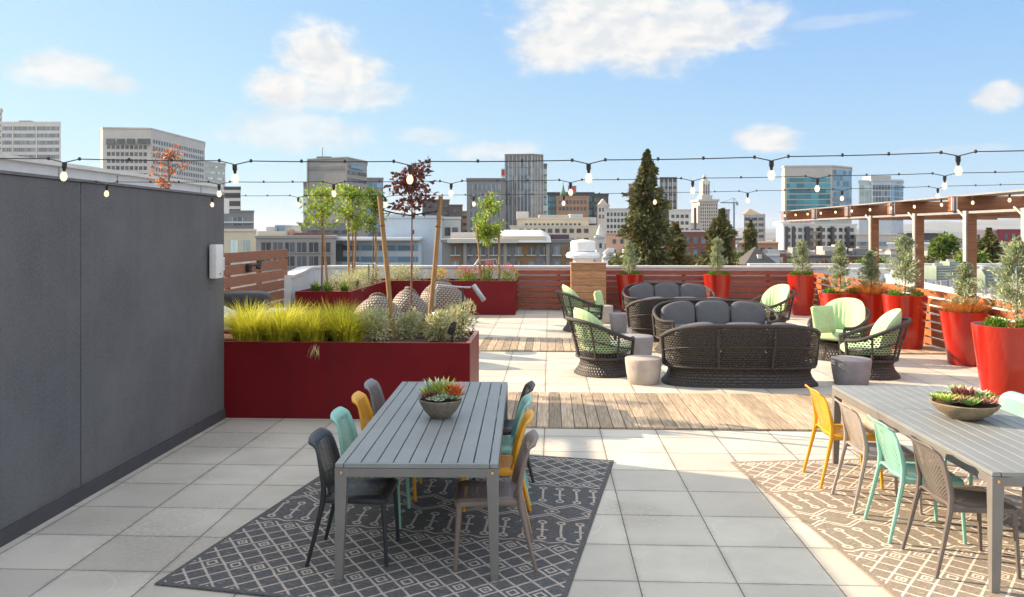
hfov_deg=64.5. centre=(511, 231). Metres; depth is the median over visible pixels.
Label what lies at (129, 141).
tall window
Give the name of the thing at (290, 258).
window
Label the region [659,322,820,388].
wicker sofa
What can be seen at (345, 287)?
strap plant
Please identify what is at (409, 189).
young tree
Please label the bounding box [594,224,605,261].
turret
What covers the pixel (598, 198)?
office block
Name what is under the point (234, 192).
office tower
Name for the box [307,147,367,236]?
office tower
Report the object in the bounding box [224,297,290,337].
grass clump
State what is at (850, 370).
round stool
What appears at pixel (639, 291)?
wicker sofa
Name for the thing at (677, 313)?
wicker sofa
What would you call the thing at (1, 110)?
office tower
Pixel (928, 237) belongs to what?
office block
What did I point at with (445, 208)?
office block
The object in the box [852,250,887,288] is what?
potted conifer
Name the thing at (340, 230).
office block
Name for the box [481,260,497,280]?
flowering shrub
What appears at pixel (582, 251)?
roof vent
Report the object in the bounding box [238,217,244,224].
window
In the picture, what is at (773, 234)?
hills
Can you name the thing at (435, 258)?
tree stake
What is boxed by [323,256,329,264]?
window
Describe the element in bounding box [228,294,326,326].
grass clump
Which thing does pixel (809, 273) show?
ground cover
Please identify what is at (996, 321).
ground cover
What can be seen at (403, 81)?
sky
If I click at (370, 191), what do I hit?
young tree
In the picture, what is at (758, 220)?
office tower
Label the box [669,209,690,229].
office block
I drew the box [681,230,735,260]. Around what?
brick building
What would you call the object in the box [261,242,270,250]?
window
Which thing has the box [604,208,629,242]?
apartment block
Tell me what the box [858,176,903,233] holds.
office tower
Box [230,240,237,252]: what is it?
window
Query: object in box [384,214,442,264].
warehouse block
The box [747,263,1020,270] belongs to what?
roof parapet
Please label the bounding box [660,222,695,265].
fir tree
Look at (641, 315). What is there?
wicker sofa
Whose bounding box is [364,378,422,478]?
side chair
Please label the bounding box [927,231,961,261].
city tree
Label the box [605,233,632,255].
pink building
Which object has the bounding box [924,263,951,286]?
rooftop unit
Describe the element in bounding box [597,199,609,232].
landmark building
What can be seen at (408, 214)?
tree tie
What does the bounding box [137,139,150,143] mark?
tall window
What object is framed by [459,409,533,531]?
side chair
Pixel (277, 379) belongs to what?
long planter
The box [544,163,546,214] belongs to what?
office tower
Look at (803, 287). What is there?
tapered pot
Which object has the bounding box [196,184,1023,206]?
string light
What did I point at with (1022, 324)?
ground cover
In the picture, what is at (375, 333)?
sage shrub
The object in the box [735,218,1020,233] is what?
hills
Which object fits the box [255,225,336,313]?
loft building
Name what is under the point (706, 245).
fir tree
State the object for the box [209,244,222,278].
wall box
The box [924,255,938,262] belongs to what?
city tree
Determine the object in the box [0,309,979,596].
terrace paving
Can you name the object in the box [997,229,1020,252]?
apartment block
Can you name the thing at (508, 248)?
window
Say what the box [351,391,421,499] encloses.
side chair
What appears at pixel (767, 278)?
slatted fence
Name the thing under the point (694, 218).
smokestack
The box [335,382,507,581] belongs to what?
dining table
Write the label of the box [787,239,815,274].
potted conifer
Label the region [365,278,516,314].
long planter
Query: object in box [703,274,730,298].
tapered pot
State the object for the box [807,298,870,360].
wicker armchair
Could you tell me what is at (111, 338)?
stucco wall
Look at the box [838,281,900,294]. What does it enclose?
copper sedge
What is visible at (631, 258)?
potted conifer
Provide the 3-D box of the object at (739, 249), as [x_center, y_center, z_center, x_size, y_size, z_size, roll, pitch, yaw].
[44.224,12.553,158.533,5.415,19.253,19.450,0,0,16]
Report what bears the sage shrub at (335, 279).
on the long planter at (360, 295)
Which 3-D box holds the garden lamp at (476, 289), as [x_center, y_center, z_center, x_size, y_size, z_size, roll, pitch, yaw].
[-0.660,1.008,10.250,0.662,0.703,0.070,0,0,0]
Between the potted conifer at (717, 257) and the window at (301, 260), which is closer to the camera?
the potted conifer at (717, 257)
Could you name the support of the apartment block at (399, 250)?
on the ground at (769, 238)
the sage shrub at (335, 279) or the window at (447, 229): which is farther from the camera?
the window at (447, 229)
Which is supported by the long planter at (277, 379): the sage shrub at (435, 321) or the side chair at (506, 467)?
the sage shrub at (435, 321)
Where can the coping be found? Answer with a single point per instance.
(44, 167)
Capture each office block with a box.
[2,121,60,161]
[205,161,225,194]
[224,210,253,228]
[298,223,358,236]
[303,182,306,222]
[422,199,449,216]
[449,204,462,231]
[547,192,593,224]
[594,194,608,224]
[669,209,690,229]
[691,223,701,229]
[718,209,729,221]
[855,234,901,248]
[897,233,941,242]
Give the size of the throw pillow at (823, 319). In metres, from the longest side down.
0.464 x 0.464 x 0.160 m
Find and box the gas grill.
[224,290,285,313]
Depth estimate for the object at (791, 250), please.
154.01 m
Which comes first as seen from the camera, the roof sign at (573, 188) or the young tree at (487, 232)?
the young tree at (487, 232)
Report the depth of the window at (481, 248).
77.92 m
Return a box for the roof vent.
[566,240,599,261]
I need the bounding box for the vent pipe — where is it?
[601,248,613,264]
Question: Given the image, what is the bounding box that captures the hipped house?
[738,247,775,265]
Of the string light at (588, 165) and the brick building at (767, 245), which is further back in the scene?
the brick building at (767, 245)
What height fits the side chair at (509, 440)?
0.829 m
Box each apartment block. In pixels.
[336,237,421,264]
[463,211,466,231]
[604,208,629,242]
[773,222,857,253]
[977,230,997,239]
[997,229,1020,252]
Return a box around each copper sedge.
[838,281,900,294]
[921,296,1002,312]
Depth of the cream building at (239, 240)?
120.00 m
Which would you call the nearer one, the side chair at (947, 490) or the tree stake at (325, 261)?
the side chair at (947, 490)
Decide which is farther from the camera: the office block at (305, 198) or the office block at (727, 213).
the office block at (727, 213)
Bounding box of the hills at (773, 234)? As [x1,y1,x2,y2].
[256,229,962,236]
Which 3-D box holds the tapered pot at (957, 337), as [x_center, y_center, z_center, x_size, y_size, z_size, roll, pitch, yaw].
[7.460,1.740,13.350,0.780,0.880,0.780,0,0,0]
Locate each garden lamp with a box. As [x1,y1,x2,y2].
[358,262,379,284]
[434,284,485,337]
[473,259,497,268]
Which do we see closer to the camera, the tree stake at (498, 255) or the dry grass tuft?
the dry grass tuft
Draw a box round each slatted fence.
[224,249,287,307]
[515,270,812,309]
[813,272,1023,347]
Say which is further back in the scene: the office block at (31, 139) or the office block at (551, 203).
the office block at (31, 139)
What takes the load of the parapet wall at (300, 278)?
on the terrace paving
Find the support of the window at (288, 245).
in the loft building at (304, 249)
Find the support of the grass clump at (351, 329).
on the long planter at (277, 379)
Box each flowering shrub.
[454,265,471,280]
[464,267,485,280]
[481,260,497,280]
[497,263,519,280]
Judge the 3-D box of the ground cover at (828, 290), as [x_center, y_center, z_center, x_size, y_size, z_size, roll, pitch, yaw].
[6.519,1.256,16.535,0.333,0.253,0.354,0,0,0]
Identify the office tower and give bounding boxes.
[0,108,2,153]
[100,127,204,182]
[224,186,240,209]
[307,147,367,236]
[367,178,383,236]
[466,178,504,237]
[505,154,543,229]
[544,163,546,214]
[659,177,676,232]
[741,209,764,241]
[781,165,851,223]
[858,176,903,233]
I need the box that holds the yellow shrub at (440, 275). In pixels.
[429,267,449,280]
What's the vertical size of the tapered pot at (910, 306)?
1.010 m
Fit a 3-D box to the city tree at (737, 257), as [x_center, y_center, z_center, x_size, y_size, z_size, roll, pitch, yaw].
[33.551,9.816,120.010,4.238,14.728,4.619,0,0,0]
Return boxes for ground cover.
[630,270,640,274]
[707,270,717,274]
[718,270,730,276]
[790,270,801,274]
[803,271,813,274]
[823,287,841,293]
[844,287,859,293]
[887,289,906,295]
[907,289,924,295]
[982,315,1014,327]
[1012,318,1023,327]
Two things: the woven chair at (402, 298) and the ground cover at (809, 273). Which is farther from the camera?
the ground cover at (809, 273)
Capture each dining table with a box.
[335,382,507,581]
[832,385,1023,592]
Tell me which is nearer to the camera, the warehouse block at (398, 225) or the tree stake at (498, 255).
the tree stake at (498, 255)
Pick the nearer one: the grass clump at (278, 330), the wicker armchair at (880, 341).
the grass clump at (278, 330)
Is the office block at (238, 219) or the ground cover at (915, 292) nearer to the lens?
the ground cover at (915, 292)
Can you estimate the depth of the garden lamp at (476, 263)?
21.73 m
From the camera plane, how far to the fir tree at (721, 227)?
67.66 m
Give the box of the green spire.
[560,185,565,195]
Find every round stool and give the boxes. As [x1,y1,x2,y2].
[599,305,612,323]
[610,312,626,332]
[621,334,652,354]
[625,355,661,385]
[830,355,871,385]
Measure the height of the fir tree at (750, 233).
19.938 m
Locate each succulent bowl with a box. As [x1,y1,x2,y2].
[417,376,465,418]
[928,384,1002,420]
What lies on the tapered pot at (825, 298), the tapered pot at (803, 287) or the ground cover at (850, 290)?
the ground cover at (850, 290)
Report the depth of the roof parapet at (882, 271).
30.07 m
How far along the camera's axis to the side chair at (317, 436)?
5.41 m
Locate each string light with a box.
[0,149,1023,183]
[81,171,1023,196]
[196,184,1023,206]
[784,191,1023,216]
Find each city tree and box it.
[688,252,699,265]
[733,249,740,265]
[808,258,828,262]
[854,258,864,262]
[879,255,888,262]
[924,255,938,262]
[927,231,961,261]
[953,249,990,262]
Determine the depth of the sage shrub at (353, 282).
18.50 m
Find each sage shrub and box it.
[323,270,350,288]
[339,266,368,285]
[339,275,365,290]
[343,267,369,287]
[350,265,371,282]
[353,303,394,341]
[358,265,383,284]
[380,262,408,280]
[394,306,423,338]
[398,264,429,280]
[419,317,440,336]
[422,309,459,341]
[439,298,478,339]
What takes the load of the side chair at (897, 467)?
on the patterned rug at (893, 567)
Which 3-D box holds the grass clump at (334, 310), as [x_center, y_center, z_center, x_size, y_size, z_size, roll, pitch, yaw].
[-2.267,1.068,10.251,1.662,0.544,1.725,0,0,0]
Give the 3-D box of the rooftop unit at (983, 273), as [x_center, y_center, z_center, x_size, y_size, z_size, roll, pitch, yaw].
[15.191,1.640,25.990,0.660,1.080,0.820,0,0,-8]
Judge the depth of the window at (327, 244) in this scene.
99.93 m
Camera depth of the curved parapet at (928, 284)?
22.87 m
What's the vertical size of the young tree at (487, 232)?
2.535 m
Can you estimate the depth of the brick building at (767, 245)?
190.00 m
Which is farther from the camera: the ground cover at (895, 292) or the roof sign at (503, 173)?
the roof sign at (503, 173)
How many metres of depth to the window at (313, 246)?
99.93 m
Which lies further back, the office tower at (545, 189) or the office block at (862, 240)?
the office tower at (545, 189)
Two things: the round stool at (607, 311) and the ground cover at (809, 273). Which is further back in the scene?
the ground cover at (809, 273)
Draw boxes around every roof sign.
[501,169,504,177]
[568,186,575,193]
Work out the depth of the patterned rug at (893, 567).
5.93 m
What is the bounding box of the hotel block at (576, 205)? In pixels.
[556,196,588,216]
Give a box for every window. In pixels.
[106,139,114,143]
[117,139,124,143]
[127,139,134,143]
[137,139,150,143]
[153,159,203,182]
[228,217,235,224]
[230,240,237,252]
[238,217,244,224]
[242,240,249,251]
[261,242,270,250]
[273,242,282,249]
[285,242,295,252]
[286,256,295,266]
[296,242,307,252]
[296,256,305,266]
[308,242,319,252]
[309,256,317,265]
[320,242,330,252]
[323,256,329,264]
[445,227,449,235]
[450,247,459,255]
[452,227,457,231]
[467,247,472,255]
[476,247,485,255]
[488,247,497,255]
[501,247,510,255]
[514,247,523,255]
[526,247,536,255]
[539,247,545,255]
[552,247,561,255]
[693,237,697,243]
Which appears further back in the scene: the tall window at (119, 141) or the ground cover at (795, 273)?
the tall window at (119, 141)
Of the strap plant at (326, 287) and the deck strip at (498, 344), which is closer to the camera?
the deck strip at (498, 344)
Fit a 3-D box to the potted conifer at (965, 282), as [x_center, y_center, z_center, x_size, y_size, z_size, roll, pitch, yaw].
[7.468,0.924,13.301,0.715,0.893,0.674,0,0,0]
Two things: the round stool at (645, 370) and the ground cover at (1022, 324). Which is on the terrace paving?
the round stool at (645, 370)
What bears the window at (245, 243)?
in the cream building at (239, 240)
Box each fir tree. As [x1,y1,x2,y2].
[593,148,694,265]
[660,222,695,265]
[691,207,739,265]
[699,217,716,265]
[739,219,758,265]
[977,227,1003,262]
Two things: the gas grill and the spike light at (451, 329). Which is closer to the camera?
the spike light at (451, 329)
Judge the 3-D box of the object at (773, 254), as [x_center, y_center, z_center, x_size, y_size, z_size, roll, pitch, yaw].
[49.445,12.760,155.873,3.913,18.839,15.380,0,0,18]
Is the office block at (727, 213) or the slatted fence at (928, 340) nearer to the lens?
the slatted fence at (928, 340)
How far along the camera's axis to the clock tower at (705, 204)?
420.00 m
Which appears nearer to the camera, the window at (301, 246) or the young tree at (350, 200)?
the young tree at (350, 200)
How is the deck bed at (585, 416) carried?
on the terrace paving
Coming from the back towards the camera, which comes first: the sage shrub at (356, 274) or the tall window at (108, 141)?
the tall window at (108, 141)
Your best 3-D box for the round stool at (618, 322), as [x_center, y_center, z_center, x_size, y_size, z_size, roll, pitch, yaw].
[2.320,1.970,17.600,0.400,0.420,0.400,0,0,0]
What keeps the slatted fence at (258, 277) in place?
attached to the parapet wall at (300, 278)
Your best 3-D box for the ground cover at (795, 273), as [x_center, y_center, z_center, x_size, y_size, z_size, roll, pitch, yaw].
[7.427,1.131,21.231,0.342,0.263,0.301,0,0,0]
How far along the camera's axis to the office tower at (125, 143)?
439.90 m
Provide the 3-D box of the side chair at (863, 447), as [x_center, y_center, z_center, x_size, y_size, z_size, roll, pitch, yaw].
[2.887,1.768,6.462,0.560,0.829,0.497,0,0,3]
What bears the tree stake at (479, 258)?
on the long planter at (500, 296)
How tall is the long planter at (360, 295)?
0.895 m
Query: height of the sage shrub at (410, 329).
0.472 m
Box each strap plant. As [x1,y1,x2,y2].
[309,280,321,290]
[323,280,334,290]
[338,280,350,290]
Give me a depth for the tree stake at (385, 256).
10.23 m
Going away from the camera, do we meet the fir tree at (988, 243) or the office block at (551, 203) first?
the fir tree at (988, 243)
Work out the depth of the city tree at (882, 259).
148.37 m
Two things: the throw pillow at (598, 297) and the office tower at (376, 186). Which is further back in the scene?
the office tower at (376, 186)
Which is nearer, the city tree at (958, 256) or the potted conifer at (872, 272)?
the potted conifer at (872, 272)
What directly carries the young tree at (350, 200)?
on the long planter at (360, 295)
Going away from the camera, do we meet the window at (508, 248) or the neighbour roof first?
the neighbour roof
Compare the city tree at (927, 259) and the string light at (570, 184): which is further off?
the city tree at (927, 259)
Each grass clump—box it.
[221,302,296,340]
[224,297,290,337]
[227,299,328,340]
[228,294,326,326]
[259,302,350,341]
[292,295,395,339]
[292,302,403,341]
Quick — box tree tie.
[383,210,437,215]
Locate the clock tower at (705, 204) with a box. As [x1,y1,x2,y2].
[690,174,719,229]
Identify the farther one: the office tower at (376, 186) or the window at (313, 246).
the office tower at (376, 186)
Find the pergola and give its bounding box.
[782,189,1023,313]
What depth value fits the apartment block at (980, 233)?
240.00 m
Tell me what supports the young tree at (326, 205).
on the long planter at (360, 295)
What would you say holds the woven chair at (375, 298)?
on the terrace paving
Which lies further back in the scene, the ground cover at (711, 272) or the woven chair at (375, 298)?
the ground cover at (711, 272)
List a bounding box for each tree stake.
[320,213,327,283]
[347,215,349,274]
[353,219,356,278]
[374,227,376,283]
[377,194,395,338]
[427,196,442,337]
[476,224,481,280]
[498,226,499,280]
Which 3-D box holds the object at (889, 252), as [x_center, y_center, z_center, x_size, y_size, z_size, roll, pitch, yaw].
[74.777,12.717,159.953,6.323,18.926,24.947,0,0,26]
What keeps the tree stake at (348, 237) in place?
on the long planter at (360, 295)
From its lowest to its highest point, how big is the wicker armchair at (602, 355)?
1.018 m
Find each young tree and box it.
[148,144,188,188]
[296,179,342,290]
[331,183,373,273]
[359,186,389,283]
[383,158,437,323]
[470,190,506,280]
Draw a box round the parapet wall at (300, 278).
[278,265,845,314]
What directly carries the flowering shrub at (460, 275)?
on the long planter at (500, 296)
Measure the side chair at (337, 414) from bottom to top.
0.829 m
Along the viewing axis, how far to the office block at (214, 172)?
630.29 m
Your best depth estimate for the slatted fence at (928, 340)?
15.27 m
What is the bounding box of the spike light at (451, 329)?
[447,321,456,341]
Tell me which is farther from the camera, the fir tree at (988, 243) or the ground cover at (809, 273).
the fir tree at (988, 243)
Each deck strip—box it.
[479,337,945,353]
[484,392,1023,431]
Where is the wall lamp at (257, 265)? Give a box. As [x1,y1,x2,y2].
[246,260,261,271]
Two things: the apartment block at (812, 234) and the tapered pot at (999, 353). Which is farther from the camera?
the apartment block at (812, 234)
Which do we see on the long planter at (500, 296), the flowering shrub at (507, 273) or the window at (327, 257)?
the flowering shrub at (507, 273)
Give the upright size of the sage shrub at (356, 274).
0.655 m
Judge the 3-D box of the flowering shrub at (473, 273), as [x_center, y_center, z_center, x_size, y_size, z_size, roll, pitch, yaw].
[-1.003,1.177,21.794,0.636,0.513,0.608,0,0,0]
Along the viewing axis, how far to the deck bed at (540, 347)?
15.13 m
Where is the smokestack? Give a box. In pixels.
[694,208,695,229]
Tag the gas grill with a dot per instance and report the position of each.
(240, 297)
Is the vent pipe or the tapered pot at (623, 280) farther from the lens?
the vent pipe
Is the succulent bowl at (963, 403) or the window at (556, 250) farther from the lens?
the window at (556, 250)
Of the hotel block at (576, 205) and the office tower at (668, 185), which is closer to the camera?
the hotel block at (576, 205)
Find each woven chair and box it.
[352,292,403,329]
[392,286,428,329]
[420,278,468,328]
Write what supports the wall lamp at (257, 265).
attached to the slatted fence at (258, 277)
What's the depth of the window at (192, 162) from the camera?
482.47 m
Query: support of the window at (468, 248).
in the apartment building at (529, 247)
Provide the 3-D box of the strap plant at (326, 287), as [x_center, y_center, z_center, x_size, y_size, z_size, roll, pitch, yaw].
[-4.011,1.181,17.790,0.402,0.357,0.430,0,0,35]
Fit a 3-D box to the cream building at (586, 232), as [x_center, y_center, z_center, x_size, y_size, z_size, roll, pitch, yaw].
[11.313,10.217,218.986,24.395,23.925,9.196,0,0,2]
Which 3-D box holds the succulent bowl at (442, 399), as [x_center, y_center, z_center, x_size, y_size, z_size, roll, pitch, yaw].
[-0.548,1.294,6.306,0.405,0.290,0.384,0,0,0]
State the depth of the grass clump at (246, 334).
9.72 m
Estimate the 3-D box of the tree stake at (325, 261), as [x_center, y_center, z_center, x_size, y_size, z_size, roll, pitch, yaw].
[-4.260,0.405,18.400,0.339,1.958,0.066,0,0,44]
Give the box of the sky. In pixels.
[0,0,1023,230]
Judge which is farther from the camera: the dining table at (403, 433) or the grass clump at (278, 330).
the grass clump at (278, 330)
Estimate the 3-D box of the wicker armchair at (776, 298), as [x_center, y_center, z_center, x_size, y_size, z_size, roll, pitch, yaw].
[5.726,1.669,17.928,1.064,1.018,0.989,0,0,-20]
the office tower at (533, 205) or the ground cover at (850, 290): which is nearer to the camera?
the ground cover at (850, 290)
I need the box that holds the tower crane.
[720,198,737,228]
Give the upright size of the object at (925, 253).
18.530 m
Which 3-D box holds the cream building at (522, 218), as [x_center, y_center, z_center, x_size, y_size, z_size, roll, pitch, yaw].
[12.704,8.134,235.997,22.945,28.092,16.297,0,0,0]
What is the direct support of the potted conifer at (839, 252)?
on the tapered pot at (825, 298)
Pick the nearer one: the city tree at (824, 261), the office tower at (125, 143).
the city tree at (824, 261)
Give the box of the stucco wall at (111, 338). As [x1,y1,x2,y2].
[0,170,228,547]
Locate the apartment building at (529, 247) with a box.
[441,230,583,264]
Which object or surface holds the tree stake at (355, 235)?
on the long planter at (360, 295)
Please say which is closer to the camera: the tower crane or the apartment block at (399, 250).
the apartment block at (399, 250)
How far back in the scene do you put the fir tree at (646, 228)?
61.24 m
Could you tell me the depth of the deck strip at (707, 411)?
9.73 m
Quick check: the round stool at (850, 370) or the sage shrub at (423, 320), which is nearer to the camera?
the sage shrub at (423, 320)
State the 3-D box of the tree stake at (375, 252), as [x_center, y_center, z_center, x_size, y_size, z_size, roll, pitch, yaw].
[-3.507,0.630,20.899,0.065,1.508,0.263,0,0,-17]
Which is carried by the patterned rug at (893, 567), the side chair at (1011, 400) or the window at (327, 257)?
the side chair at (1011, 400)
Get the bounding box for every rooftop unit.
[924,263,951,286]
[940,259,959,286]
[977,266,1003,294]
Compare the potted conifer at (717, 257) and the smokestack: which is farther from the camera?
the smokestack
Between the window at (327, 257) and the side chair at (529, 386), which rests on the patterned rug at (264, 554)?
the side chair at (529, 386)
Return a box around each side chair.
[305,427,399,567]
[330,406,409,528]
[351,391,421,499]
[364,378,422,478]
[453,429,538,570]
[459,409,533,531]
[466,393,531,504]
[472,380,534,482]
[802,384,883,489]
[831,398,922,514]
[863,414,966,543]
[901,433,1020,578]
[944,391,1023,485]
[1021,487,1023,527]
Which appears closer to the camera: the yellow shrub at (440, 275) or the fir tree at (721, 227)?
the yellow shrub at (440, 275)
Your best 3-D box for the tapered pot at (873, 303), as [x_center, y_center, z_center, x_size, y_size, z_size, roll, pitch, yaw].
[7.280,1.710,16.450,0.740,0.940,0.740,0,0,0]
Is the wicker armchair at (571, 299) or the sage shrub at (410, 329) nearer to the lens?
the sage shrub at (410, 329)
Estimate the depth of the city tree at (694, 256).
94.23 m
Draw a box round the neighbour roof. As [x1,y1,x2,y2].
[929,271,1020,340]
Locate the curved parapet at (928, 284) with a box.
[885,265,1014,321]
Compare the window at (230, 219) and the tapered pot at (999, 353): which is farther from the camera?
the window at (230, 219)
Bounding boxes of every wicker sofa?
[621,282,715,319]
[626,297,731,341]
[652,299,779,353]
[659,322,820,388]
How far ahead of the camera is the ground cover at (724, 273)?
21.55 m
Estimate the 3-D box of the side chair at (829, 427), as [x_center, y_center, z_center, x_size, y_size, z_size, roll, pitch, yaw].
[2.867,1.768,7.072,0.560,0.829,0.497,0,0,3]
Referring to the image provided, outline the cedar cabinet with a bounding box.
[570,262,606,307]
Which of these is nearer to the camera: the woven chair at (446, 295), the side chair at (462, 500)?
the side chair at (462, 500)
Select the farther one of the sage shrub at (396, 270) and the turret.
the turret
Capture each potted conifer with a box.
[620,240,641,274]
[708,237,727,271]
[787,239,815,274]
[819,239,855,293]
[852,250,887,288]
[876,233,922,293]
[942,261,990,307]
[972,236,1023,325]
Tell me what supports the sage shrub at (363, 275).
on the long planter at (360, 295)
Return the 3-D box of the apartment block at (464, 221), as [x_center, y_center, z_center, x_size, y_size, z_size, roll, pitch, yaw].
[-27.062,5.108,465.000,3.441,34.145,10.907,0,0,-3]
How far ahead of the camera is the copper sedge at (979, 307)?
13.15 m
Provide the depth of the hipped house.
100.86 m
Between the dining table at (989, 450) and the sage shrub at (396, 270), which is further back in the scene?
the sage shrub at (396, 270)
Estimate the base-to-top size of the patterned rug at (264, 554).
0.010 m
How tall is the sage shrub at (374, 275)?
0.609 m
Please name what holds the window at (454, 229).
in the white block at (450, 224)
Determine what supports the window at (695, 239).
in the brick building at (697, 242)
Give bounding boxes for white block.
[442,217,460,238]
[887,243,953,253]
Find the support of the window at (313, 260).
in the loft building at (304, 249)
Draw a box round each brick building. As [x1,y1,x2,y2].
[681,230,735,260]
[739,242,778,250]
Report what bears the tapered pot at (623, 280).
on the terrace paving
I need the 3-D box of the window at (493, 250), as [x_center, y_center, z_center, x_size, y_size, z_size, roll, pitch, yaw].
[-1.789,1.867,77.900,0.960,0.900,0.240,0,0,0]
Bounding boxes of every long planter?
[224,329,478,418]
[295,281,386,314]
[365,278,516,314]
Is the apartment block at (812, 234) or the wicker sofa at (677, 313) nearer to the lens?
the wicker sofa at (677, 313)
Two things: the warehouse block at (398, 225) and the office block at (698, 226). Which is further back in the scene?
the office block at (698, 226)
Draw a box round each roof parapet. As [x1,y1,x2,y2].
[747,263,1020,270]
[845,268,889,289]
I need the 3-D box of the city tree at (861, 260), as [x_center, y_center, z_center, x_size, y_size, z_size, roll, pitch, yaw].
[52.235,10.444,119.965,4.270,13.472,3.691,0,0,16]
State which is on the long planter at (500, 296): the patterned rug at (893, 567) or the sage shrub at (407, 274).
the sage shrub at (407, 274)
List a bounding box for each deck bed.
[493,340,578,351]
[512,393,888,431]
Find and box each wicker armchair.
[556,285,602,331]
[565,308,634,377]
[751,284,795,322]
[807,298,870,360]
[838,308,912,380]
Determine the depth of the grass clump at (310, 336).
9.70 m
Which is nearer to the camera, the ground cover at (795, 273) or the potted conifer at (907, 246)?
the potted conifer at (907, 246)
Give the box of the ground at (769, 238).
[736,237,962,241]
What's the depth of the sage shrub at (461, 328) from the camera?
10.13 m
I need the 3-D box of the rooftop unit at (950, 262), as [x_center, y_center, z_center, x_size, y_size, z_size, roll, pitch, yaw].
[17.011,1.620,31.490,0.450,1.120,0.620,0,0,-8]
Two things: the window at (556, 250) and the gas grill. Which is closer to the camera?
the gas grill
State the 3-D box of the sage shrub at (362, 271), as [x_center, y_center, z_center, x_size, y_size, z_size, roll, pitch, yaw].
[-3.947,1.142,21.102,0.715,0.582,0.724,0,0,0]
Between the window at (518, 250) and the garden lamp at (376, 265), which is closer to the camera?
the garden lamp at (376, 265)
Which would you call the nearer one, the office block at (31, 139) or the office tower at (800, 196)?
the office tower at (800, 196)
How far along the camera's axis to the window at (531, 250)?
77.92 m
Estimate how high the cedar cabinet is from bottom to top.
1.352 m
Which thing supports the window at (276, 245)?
in the loft building at (304, 249)
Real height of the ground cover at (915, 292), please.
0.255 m
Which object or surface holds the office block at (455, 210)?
on the road
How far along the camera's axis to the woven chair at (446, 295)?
16.79 m
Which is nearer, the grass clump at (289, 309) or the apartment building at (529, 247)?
the grass clump at (289, 309)
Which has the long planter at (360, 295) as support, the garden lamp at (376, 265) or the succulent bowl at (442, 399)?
the garden lamp at (376, 265)
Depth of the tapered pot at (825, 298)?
16.36 m
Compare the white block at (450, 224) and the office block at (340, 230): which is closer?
the white block at (450, 224)
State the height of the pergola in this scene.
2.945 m
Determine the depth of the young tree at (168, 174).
13.19 m
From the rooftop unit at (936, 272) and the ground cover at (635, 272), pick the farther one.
the rooftop unit at (936, 272)
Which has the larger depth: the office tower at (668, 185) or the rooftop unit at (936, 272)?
the office tower at (668, 185)
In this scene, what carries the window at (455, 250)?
in the apartment building at (529, 247)
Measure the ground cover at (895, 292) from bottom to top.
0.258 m
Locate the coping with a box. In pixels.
[0,154,222,193]
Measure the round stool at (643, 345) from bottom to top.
0.440 m
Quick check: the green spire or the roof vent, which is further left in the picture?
the green spire
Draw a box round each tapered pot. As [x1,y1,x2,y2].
[616,273,642,312]
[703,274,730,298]
[787,274,816,315]
[819,291,858,305]
[853,293,883,335]
[882,293,927,349]
[938,309,991,366]
[971,321,1023,408]
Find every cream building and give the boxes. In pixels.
[224,229,256,289]
[509,225,597,250]
[516,211,595,224]
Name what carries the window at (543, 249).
in the apartment building at (529, 247)
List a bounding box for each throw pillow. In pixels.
[594,290,603,310]
[811,305,835,332]
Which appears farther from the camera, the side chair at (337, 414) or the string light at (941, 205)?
the string light at (941, 205)
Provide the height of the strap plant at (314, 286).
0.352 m
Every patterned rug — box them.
[154,454,613,596]
[730,457,1023,596]
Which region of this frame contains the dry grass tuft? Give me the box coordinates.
[307,344,319,358]

